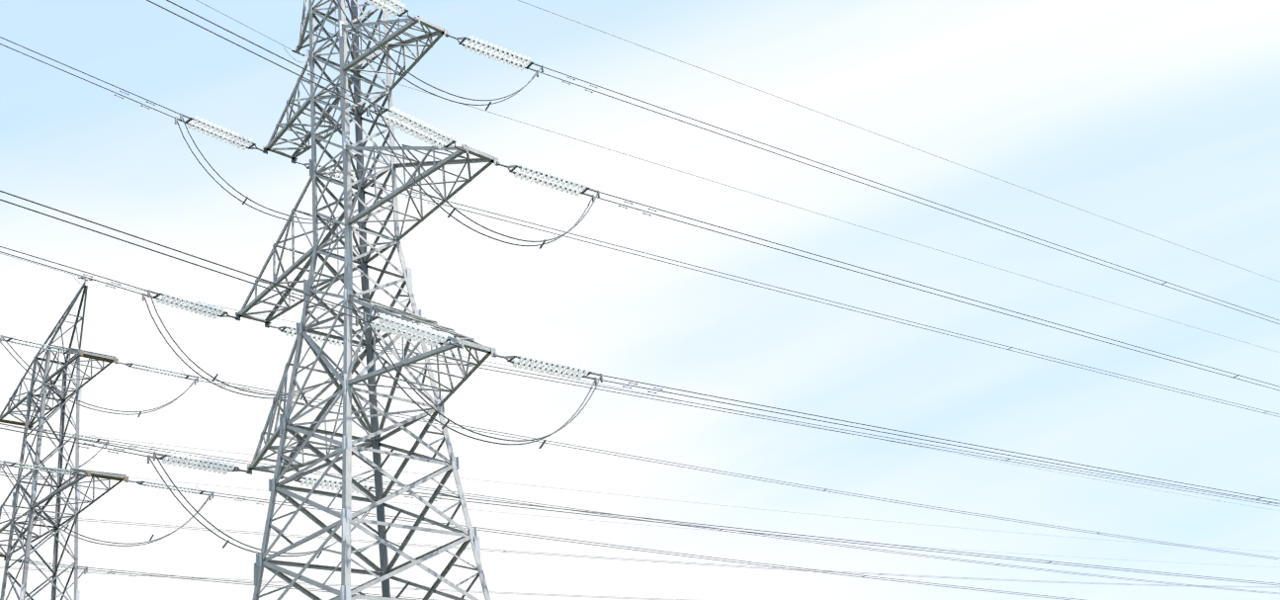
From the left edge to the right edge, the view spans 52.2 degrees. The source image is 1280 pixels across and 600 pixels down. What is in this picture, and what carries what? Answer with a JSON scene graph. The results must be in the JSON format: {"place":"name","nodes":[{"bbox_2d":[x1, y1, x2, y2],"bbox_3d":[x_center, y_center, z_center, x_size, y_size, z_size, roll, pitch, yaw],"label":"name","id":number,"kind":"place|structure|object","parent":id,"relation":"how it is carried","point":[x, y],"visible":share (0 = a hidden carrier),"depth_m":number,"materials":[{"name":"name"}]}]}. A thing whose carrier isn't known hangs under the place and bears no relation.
{"place":"outdoors","nodes":[
{"label":"outdoors","id":0,"kind":"place"},
{"bbox_2d":[0,0,1279,599],"label":"sky","id":1,"kind":"structure","parent":0,"point":[1160,119],"materials":[{"name":"blue"}]},
{"label":"ground","id":2,"kind":"structure","parent":0,"visible":0},
{"bbox_2d":[235,0,498,599],"bbox_3d":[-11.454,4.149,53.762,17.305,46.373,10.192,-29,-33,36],"label":"pylon","id":3,"kind":"object","parent":2,"relation":"on","point":[346,389],"visible":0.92,"depth_m":55.06,"materials":[{"name":"metal"}]},
{"bbox_2d":[156,0,588,493],"bbox_3d":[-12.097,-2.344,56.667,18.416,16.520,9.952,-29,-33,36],"label":"line insulators","id":4,"kind":"object","parent":3,"relation":"attached to","point":[393,325],"visible":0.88,"depth_m":54.45,"materials":[{"name":"white ceramic"}]},
{"bbox_2d":[0,0,1279,585],"bbox_3d":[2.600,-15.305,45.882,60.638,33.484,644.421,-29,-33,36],"label":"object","id":5,"kind":"object","parent":3,"relation":"attached to","point":[607,247],"visible":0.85,"depth_m":60.75,"materials":[{"name":"grey"}]},
{"bbox_2d":[78,8,1271,563],"bbox_3d":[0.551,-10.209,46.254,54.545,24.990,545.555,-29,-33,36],"label":"line hardware","id":6,"kind":"object","parent":3,"relation":"attached to","point":[450,145],"visible":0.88,"depth_m":54.96,"materials":[{"name":"grey"}]},
{"bbox_3d":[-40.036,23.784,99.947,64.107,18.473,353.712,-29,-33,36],"label":"power line spacers","id":7,"kind":"object","parent":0,"visible":0},
{"bbox_2d":[0,426,1279,599],"bbox_3d":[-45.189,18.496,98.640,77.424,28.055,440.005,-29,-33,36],"label":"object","id":8,"kind":"object","parent":7,"relation":"on","point":[543,553],"visible":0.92,"depth_m":123.69,"materials":[{"name":"grey"}]},
{"bbox_3d":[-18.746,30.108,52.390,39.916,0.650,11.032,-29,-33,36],"label":"footings","id":9,"kind":"object","parent":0,"visible":0},
{"bbox_2d":[0,277,128,599],"bbox_3d":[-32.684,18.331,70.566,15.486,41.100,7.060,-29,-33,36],"label":"pylon","id":10,"kind":"object","parent":9,"relation":"on","point":[42,418],"visible":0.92,"depth_m":74.62,"materials":[{"name":"metal"}]},
{"bbox_2d":[10,338,200,568],"bbox_3d":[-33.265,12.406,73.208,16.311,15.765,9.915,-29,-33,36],"label":"line insulators","id":11,"kind":"object","parent":10,"relation":"attached to","point":[60,469],"visible":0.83,"depth_m":71.22,"materials":[{"name":"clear glass"}]},
{"bbox_2d":[0,276,1255,592],"bbox_3d":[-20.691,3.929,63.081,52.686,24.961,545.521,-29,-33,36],"label":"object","id":12,"kind":"object","parent":10,"relation":"attached to","point":[128,447],"visible":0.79,"depth_m":72.58,"materials":[{"name":"grey"}]},
{"bbox_2d":[0,253,1279,599],"bbox_3d":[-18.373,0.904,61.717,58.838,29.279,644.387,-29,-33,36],"label":"far line conductors","id":13,"kind":"object","parent":10,"relation":"attached to","point":[516,500],"visible":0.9,"depth_m":89.69,"materials":[{"name":"grey"}]}
]}

